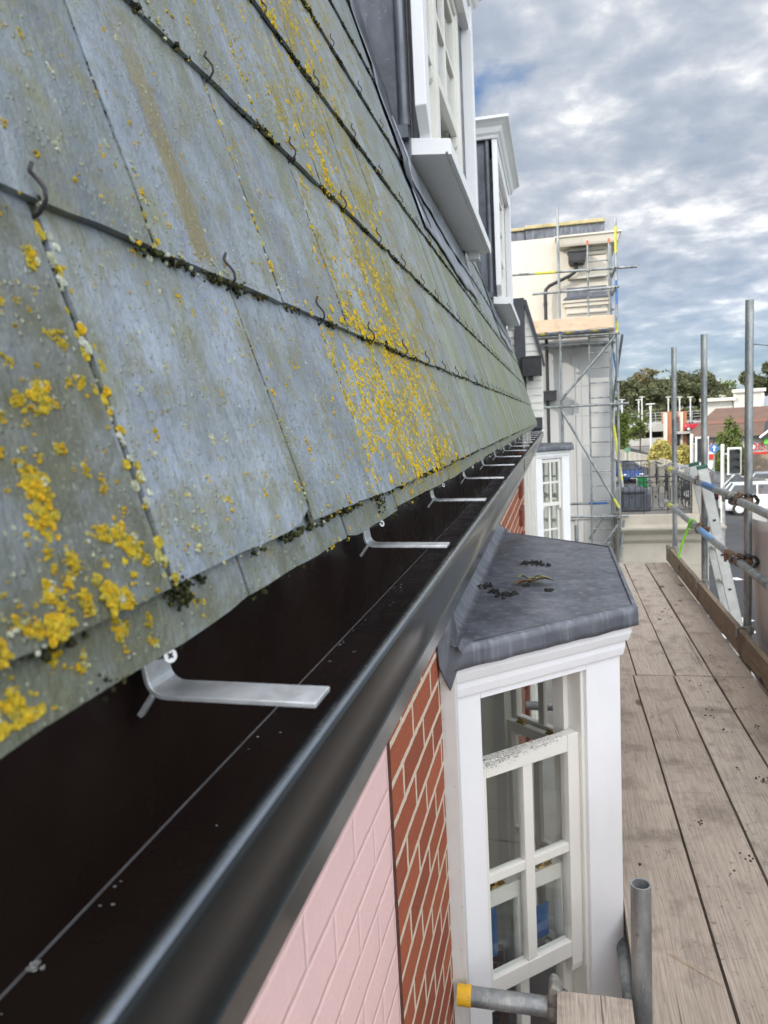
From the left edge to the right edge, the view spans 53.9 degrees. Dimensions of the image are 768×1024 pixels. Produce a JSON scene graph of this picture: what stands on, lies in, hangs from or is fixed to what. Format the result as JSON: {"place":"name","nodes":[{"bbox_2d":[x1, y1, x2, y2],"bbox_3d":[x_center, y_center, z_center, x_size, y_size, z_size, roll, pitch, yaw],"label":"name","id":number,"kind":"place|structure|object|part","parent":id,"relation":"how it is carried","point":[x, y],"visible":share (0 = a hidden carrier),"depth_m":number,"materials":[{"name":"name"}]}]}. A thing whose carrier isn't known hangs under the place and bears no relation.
{"place":"outdoors","nodes":[
{"label":"outdoors","id":0,"kind":"place"},
{"bbox_2d":[542,679,650,931],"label":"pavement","id":1,"kind":"structure","parent":0,"point":[549,800],"depth_m":9.59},
{"bbox_2d":[0,0,638,1023],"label":"terraced house","id":2,"kind":"structure","parent":1,"relation":"on","point":[278,670],"depth_m":0.73,"materials":[{"name":"stone"}]},
{"bbox_2d":[477,560,553,598],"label":"moss clumps","id":3,"kind":"object","parent":2,"relation":"on","point":[513,593],"visible":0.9,"depth_m":2.49,"materials":[{"name":"black plant"}]},
{"bbox_2d":[501,574,553,583],"bbox_3d":[0.484,0.224,2.541,0.178,0.028,0.085,-1,7,13],"label":"dead plant debris","id":4,"kind":"object","parent":2,"relation":"on","point":[531,579],"visible":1,"depth_m":2.52,"materials":[{"name":"brown plant"}]},
{"bbox_2d":[436,523,638,1023],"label":"bay window","id":5,"kind":"structure","parent":2,"relation":"in","point":[574,635],"depth_m":2.24,"materials":[{"name":"white paint"}]},
{"bbox_2d":[506,298,573,540],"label":"neighbouring house","id":6,"kind":"structure","parent":1,"relation":"on","point":[525,343],"depth_m":11.17,"materials":[{"name":"white paint"}]},
{"bbox_2d":[535,450,570,540],"bbox_3d":[2.698,0.109,11.949,0.581,2.217,1.768,-1,7,13],"label":"bay window","id":7,"kind":"structure","parent":6,"relation":"in","point":[561,457],"depth_m":11.35,"materials":[{"name":"white paint"}]},
{"bbox_2d":[511,217,621,557],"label":"rendered building","id":8,"kind":"structure","parent":1,"relation":"on","point":[534,248],"depth_m":15.25,"materials":[{"name":"paint"}]},
{"bbox_2d":[512,208,636,562],"bbox_3d":[3.143,-1.165,13.848,2.268,8.860,3.969,2,8,35],"label":"tower scaffold","id":9,"kind":"object","parent":1,"relation":"on","point":[569,325],"visible":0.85,"depth_m":14.30,"materials":[{"name":"metal"}]},
{"bbox_2d":[586,238,613,550],"bbox_3d":[4.238,-1.031,14.717,0.448,8.280,0.041,-1,7,13],"label":"access ladder","id":10,"kind":"object","parent":1,"relation":"on","point":[590,383],"visible":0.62,"depth_m":14.58,"materials":[{"name":"metal"}]},
{"bbox_2d":[457,299,767,1023],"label":"scaffold","id":11,"kind":"object","parent":1,"relation":"on","point":[635,972],"visible":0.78,"depth_m":4.54,"materials":[{"name":"metal"}]},
{"bbox_2d":[557,991,634,1023],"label":"scaffold board","id":12,"kind":"object","parent":11,"relation":"on","point":[576,1008],"visible":1,"depth_m":1.81,"materials":[{"name":"beige wood"}]},
{"bbox_2d":[620,641,635,679],"bbox_3d":[1.758,0.765,6.145,0.222,0.038,3.450,-1,7,13],"label":"scaffold board","id":13,"kind":"object","parent":11,"relation":"on","point":[626,667],"visible":0.06,"depth_m":4.64,"materials":[{"name":"brown wood"}]},
{"bbox_2d":[619,563,674,680],"bbox_3d":[1.974,0.756,6.097,0.212,0.038,3.463,-1,7,13],"label":"scaffold board","id":14,"kind":"object","parent":11,"relation":"on","point":[646,653],"visible":0.45,"depth_m":4.93,"materials":[{"name":"brown wood"}]},
{"bbox_2d":[624,562,711,676],"bbox_3d":[2.180,0.750,6.054,0.197,0.038,3.464,-1,7,13],"label":"scaffold board","id":15,"kind":"object","parent":11,"relation":"on","point":[671,634],"visible":0.93,"depth_m":5.36,"materials":[{"name":"brown wood"}]},
{"bbox_2d":[620,675,735,1023],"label":"scaffold board","id":16,"kind":"object","parent":11,"relation":"on","point":[682,992],"visible":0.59,"depth_m":2.44,"materials":[{"name":"brown wood"}]},
{"bbox_2d":[667,953,722,984],"bbox_3d":[0.860,1.261,2.086,0.009,0.002,0.164,-8,8,-37],"label":"straw","id":17,"kind":"object","parent":16,"relation":"on","point":[694,968],"visible":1,"depth_m":2.09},
{"bbox_2d":[677,518,696,558],"bbox_3d":[2.529,0.219,6.287,0.174,0.335,0.053,-3,7,0],"label":"green tape","id":18,"kind":"object","parent":11,"relation":"attached to","point":[685,534],"visible":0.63,"depth_m":6.28,"materials":[{"name":"plastic"}]},
{"bbox_2d":[661,772,736,1023],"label":"gap","id":19,"kind":"object","parent":11,"relation":"on","point":[710,936],"visible":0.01,"depth_m":4.83,"materials":[{"name":"black"}]},
{"bbox_2d":[645,562,753,679],"bbox_3d":[2.389,0.746,6.002,0.217,0.038,3.462,-1,7,13],"label":"scaffold board","id":20,"kind":"object","parent":11,"relation":"on","point":[705,635],"visible":0.92,"depth_m":5.33,"materials":[{"name":"brown wood"}]},
{"bbox_2d":[634,675,767,1023],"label":"scaffold board","id":21,"kind":"object","parent":11,"relation":"on","point":[734,905],"visible":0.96,"depth_m":2.62,"materials":[{"name":"brown wood"}]},
{"bbox_2d":[675,676,767,885],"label":"scaffold board","id":22,"kind":"object","parent":11,"relation":"on","point":[728,751],"visible":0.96,"depth_m":3.33,"materials":[{"name":"wood"}]},
{"bbox_2d":[637,607,767,875],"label":"debris","id":23,"kind":"object","parent":22,"relation":"on","point":[763,781],"visible":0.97,"depth_m":3.13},
{"bbox_2d":[715,677,767,767],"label":"scaffold board","id":24,"kind":"object","parent":11,"relation":"on","point":[749,701],"visible":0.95,"depth_m":3.89,"materials":[{"name":"brown wood"}]},
{"bbox_2d":[728,493,759,567],"bbox_3d":[2.253,0.116,4.696,0.178,0.486,0.171,-1,7,13],"label":"coupler","id":25,"kind":"object","parent":11,"relation":"attached to","point":[731,558],"visible":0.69,"depth_m":4.69,"materials":[{"name":"brown metal"}]},
{"bbox_2d":[752,519,767,696],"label":"debris sheet","id":26,"kind":"object","parent":11,"relation":"hanging from","point":[760,545],"visible":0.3,"depth_m":4.63,"materials":[{"name":"plastic"}]},
{"bbox_2d":[616,460,726,616],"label":"stone terrace","id":27,"kind":"structure","parent":1,"relation":"on","point":[647,536],"depth_m":14.53,"materials":[{"name":"beige stone"}]},
{"bbox_2d":[621,486,650,511],"bbox_3d":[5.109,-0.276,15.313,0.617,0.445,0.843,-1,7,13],"label":"wheelie bin","id":28,"kind":"object","parent":27,"relation":"on","point":[636,493],"visible":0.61,"depth_m":14.96,"materials":[{"name":"grey plastic"}]},
{"bbox_2d":[636,476,648,488],"bbox_3d":[6.343,-0.688,18.517,0.280,0.399,0.028,-1,7,13],"label":"green sign","id":29,"kind":"object","parent":27,"relation":"on","point":[641,480],"visible":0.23,"depth_m":18.50,"materials":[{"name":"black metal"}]},
{"bbox_2d":[688,461,755,680],"bbox_3d":[3.077,1.862,6.186,1.016,4.566,0.394,-1,7,13],"label":"ladder","id":30,"kind":"object","parent":1,"relation":"on","point":[724,582],"visible":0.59,"depth_m":5.91,"materials":[{"name":"metal"}]},
{"bbox_2d":[458,0,767,410],"label":"sky","id":31,"kind":"structure","parent":0,"point":[649,116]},
{"bbox_2d":[630,444,694,461],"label":"car park ground","id":32,"kind":"structure","parent":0,"point":[645,449],"depth_m":100.19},
{"bbox_2d":[619,390,654,410],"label":"leafy tree","id":33,"kind":"object","parent":32,"relation":"on","point":[630,397],"visible":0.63,"depth_m":130.12,"materials":[{"name":"green plant"}]},
{"bbox_2d":[640,397,642,436],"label":"street lamp","id":34,"kind":"object","parent":32,"relation":"on","point":[642,409],"visible":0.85,"depth_m":109.41,"materials":[{"name":"white metal"}]},
{"bbox_2d":[633,384,679,409],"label":"leafy tree","id":35,"kind":"object","parent":32,"relation":"on","point":[659,400],"visible":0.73,"depth_m":129.26,"materials":[{"name":"green plant"}]},
{"bbox_2d":[615,406,700,422],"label":"shrub belt","id":36,"kind":"object","parent":32,"relation":"on","point":[695,409],"visible":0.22,"depth_m":120.50,"materials":[{"name":"green plant"}]},
{"bbox_2d":[628,411,700,446],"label":"multi storey car park","id":37,"kind":"structure","parent":32,"relation":"on","point":[662,430],"depth_m":104.95,"materials":[{"name":"concrete"}]},
{"bbox_2d":[615,412,632,451],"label":"tree","id":38,"kind":"object","parent":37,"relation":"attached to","point":[624,428],"visible":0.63,"depth_m":94.28,"materials":[{"name":"green plant"}]},
{"bbox_2d":[698,393,733,414],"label":"tall hedge","id":39,"kind":"object","parent":32,"relation":"on","point":[713,395],"visible":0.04,"depth_m":117.04,"materials":[{"name":"green plant"}]},
{"bbox_2d":[689,406,767,468],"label":"shop building","id":40,"kind":"structure","parent":32,"relation":"on","point":[716,418],"depth_m":56.09,"materials":[{"name":"brown tile"}]},
{"bbox_2d":[615,448,761,681],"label":"road","id":41,"kind":"structure","parent":0,"point":[734,534],"depth_m":27.89,"materials":[{"name":"grey asphalt"}]},
{"bbox_2d":[624,447,629,459],"bbox_3d":[20.338,-4.377,63.029,0.474,2.072,0.100,-1,7,13],"label":"green round sign","id":42,"kind":"object","parent":41,"relation":"on","point":[627,450],"visible":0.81,"depth_m":62.90,"materials":[{"name":"green metal"}]},
{"bbox_2d":[616,460,642,482],"bbox_3d":[17.434,-2.961,54.803,2.044,1.460,4.435,-3,7,1],"label":"parked car","id":43,"kind":"object","parent":41,"relation":"on","point":[638,472],"visible":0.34,"depth_m":53.54,"materials":[{"name":"blue paint"}]},
{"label":"windows","id":44,"kind":"part","parent":43,"relation":"part of","materials":[{"name":"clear glass"}]},
{"bbox_2d":[628,410,652,455],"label":"leafy tree","id":45,"kind":"object","parent":41,"relation":"on","point":[640,428],"visible":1,"depth_m":83.17,"materials":[{"name":"green plant"}]},
{"bbox_2d":[646,403,654,447],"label":"street lamp","id":46,"kind":"object","parent":41,"relation":"on","point":[650,406],"visible":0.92,"depth_m":65.99,"materials":[{"name":"white metal"}]},
{"bbox_2d":[646,439,671,467],"bbox_3d":[22.953,-4.327,62.439,2.376,3.528,2.405,-6,7,-24],"label":"round bush","id":47,"kind":"object","parent":41,"relation":"on","point":[659,448],"visible":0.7,"depth_m":61.77,"materials":[{"name":"yellow plant"}]},
{"bbox_2d":[677,444,693,464],"bbox_3d":[23.888,-4.003,60.211,1.762,2.985,1.739,-1,7,13],"label":"round bush","id":48,"kind":"object","parent":41,"relation":"on","point":[683,454],"visible":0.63,"depth_m":59.70,"materials":[{"name":"yellow plant"}]},
{"bbox_2d":[615,449,767,480],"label":"street railing","id":49,"kind":"object","parent":41,"relation":"on","point":[633,456],"visible":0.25,"depth_m":70.70,"materials":[{"name":"metal"}]},
{"bbox_2d":[671,465,712,472],"bbox_3d":[19.487,-2.227,47.617,4.435,1.460,2.044,3,9,41],"label":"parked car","id":50,"kind":"object","parent":41,"relation":"on","point":[685,468],"visible":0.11,"depth_m":47.28,"materials":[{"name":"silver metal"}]},
{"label":"windows","id":51,"kind":"part","parent":50,"relation":"part of","materials":[{"name":"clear glass"}]},
{"bbox_2d":[690,434,708,474],"bbox_3d":[14.911,-1.777,35.607,0.822,3.827,0.442,-1,7,13],"label":"traffic light","id":52,"kind":"object","parent":41,"relation":"on","point":[697,443],"visible":0.34,"depth_m":35.54,"materials":[{"name":"white metal"}]},
{"bbox_2d":[683,471,743,498],"bbox_3d":[18.485,-1.472,41.597,4.536,1.460,2.044,4,9,45],"label":"parked car","id":53,"kind":"object","parent":41,"relation":"on","point":[715,477],"visible":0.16,"depth_m":40.96,"materials":[{"name":"paint"}]},
{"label":"windows","id":54,"kind":"part","parent":53,"relation":"part of","materials":[{"name":"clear glass"}]},
{"bbox_2d":[709,444,718,470],"bbox_3d":[20.424,-2.819,46.689,0.533,2.763,0.090,-1,7,13],"label":"arrow sign","id":55,"kind":"object","parent":41,"relation":"on","point":[714,448],"visible":0.91,"depth_m":46.56,"materials":[{"name":"metal"}]},
{"bbox_2d":[712,443,727,470],"bbox_3d":[21.768,-2.675,48.463,1.469,3.601,1.454,-1,7,13],"label":"round bush","id":56,"kind":"object","parent":41,"relation":"on","point":[718,461],"visible":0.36,"depth_m":48.12,"materials":[{"name":"green plant"}]},
{"bbox_2d":[722,474,734,540],"bbox_3d":[12.614,-0.097,27.590,0.453,2.587,0.109,-1,7,13],"label":"bent post","id":57,"kind":"object","parent":41,"relation":"on","point":[724,503],"visible":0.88,"depth_m":27.58,"materials":[{"name":"metal"}]},
{"bbox_2d":[715,415,742,454],"bbox_3d":[22.979,-4.202,50.003,1.928,4.486,2.208,-1,7,13],"label":"leafy tree","id":58,"kind":"object","parent":41,"relation":"on","point":[724,438],"visible":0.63,"depth_m":49.90,"materials":[{"name":"green plant"}]},
{"bbox_2d":[721,444,740,522],"bbox_3d":[14.573,-1.114,31.635,0.796,3.468,0.442,-1,7,13],"label":"traffic light","id":59,"kind":"object","parent":41,"relation":"on","point":[733,454],"visible":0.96,"depth_m":31.52,"materials":[{"name":"white metal"}]},
{"bbox_2d":[721,577,755,638],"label":"road markings","id":60,"kind":"object","parent":41,"relation":"on","point":[736,578],"visible":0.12,"depth_m":21.98,"materials":[{"name":"paint"}]},
{"bbox_2d":[735,443,743,477],"bbox_3d":[23.150,-2.839,49.151,1.335,3.437,1.332,-1,7,13],"label":"round bush","id":61,"kind":"object","parent":41,"relation":"on","point":[742,459],"visible":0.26,"depth_m":48.73,"materials":[{"name":"green plant"}]},
{"bbox_2d":[718,481,767,515],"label":"parked car","id":62,"kind":"object","parent":41,"relation":"on","point":[760,489],"visible":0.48,"depth_m":34.72,"materials":[{"name":"white paint"}]},
{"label":"windows","id":63,"kind":"part","parent":62,"relation":"part of","materials":[{"name":"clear glass"}]},
{"bbox_2d":[752,512,767,521],"bbox_3d":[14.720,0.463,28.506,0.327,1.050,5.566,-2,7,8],"label":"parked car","id":64,"kind":"object","parent":41,"relation":"on","point":[755,516],"visible":0.23,"depth_m":30.12,"materials":[{"name":"white metal"}]},
{"bbox_2d":[753,454,767,472],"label":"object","id":65,"kind":"object","parent":41,"relation":"on","point":[760,462],"visible":0.33,"depth_m":50.43,"materials":[{"name":"beige"}]},
{"bbox_2d":[753,471,767,480],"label":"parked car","id":66,"kind":"object","parent":41,"relation":"on","point":[760,475],"visible":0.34,"depth_m":40.05,"materials":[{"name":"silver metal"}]},
{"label":"windows","id":67,"kind":"part","parent":66,"relation":"part of","materials":[{"name":"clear glass"}]},
{"bbox_2d":[683,421,698,430],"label":"parked car","id":68,"kind":"object","parent":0,"point":[689,426],"visible":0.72,"depth_m":101.57,"materials":[{"name":"red paint"}]},
{"bbox_2d":[688,395,700,406],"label":"leafy tree","id":69,"kind":"object","parent":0,"point":[696,402],"visible":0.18,"depth_m":140.84,"materials":[{"name":"green plant"}]},
{"bbox_2d":[699,388,767,414],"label":"white building","id":70,"kind":"structure","parent":0,"point":[737,399],"depth_m":78.59,"materials":[{"name":"white paint"}]},
{"label":"ground","id":71,"kind":"structure","parent":0,"visible":0},
{"bbox_2d":[615,377,642,401],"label":"leafy tree","id":72,"kind":"object","parent":71,"relation":"on","point":[628,385],"visible":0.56,"depth_m":139.80,"materials":[{"name":"green plant"}]},
{"bbox_2d":[629,367,662,388],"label":"leafy tree","id":73,"kind":"object","parent":71,"relation":"on","point":[644,379],"visible":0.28,"depth_m":143.60,"materials":[{"name":"green plant"}]},
{"bbox_2d":[654,379,670,389],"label":"leafy tree","id":74,"kind":"object","parent":71,"relation":"on","point":[663,381],"visible":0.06,"depth_m":139.33,"materials":[{"name":"green plant"}]},
{"bbox_2d":[661,382,695,408],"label":"leafy tree","id":75,"kind":"object","parent":71,"relation":"on","point":[684,396],"visible":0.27,"depth_m":134.53,"materials":[{"name":"green plant"}]},
{"bbox_2d":[649,369,716,407],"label":"leafy tree","id":76,"kind":"object","parent":71,"relation":"on","point":[686,381],"visible":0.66,"depth_m":135.90,"materials":[{"name":"green plant"}]},
{"bbox_2d":[707,372,721,393],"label":"leafy tree","id":77,"kind":"object","parent":71,"relation":"on","point":[718,385],"visible":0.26,"depth_m":137.54,"materials":[{"name":"green plant"}]},
{"bbox_2d":[697,387,732,404],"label":"leafy tree","id":78,"kind":"object","parent":71,"relation":"on","point":[724,390],"visible":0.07,"depth_m":134.79,"materials":[{"name":"green plant"}]},
{"bbox_2d":[719,379,738,393],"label":"leafy tree","id":79,"kind":"object","parent":71,"relation":"on","point":[726,384],"visible":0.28,"depth_m":144.42,"materials":[{"name":"green plant"}]},
{"bbox_2d":[738,361,767,395],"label":"leafy tree","id":80,"kind":"object","parent":71,"relation":"on","point":[759,381],"visible":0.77,"depth_m":126.64,"materials":[{"name":"green plant"}]}
]}

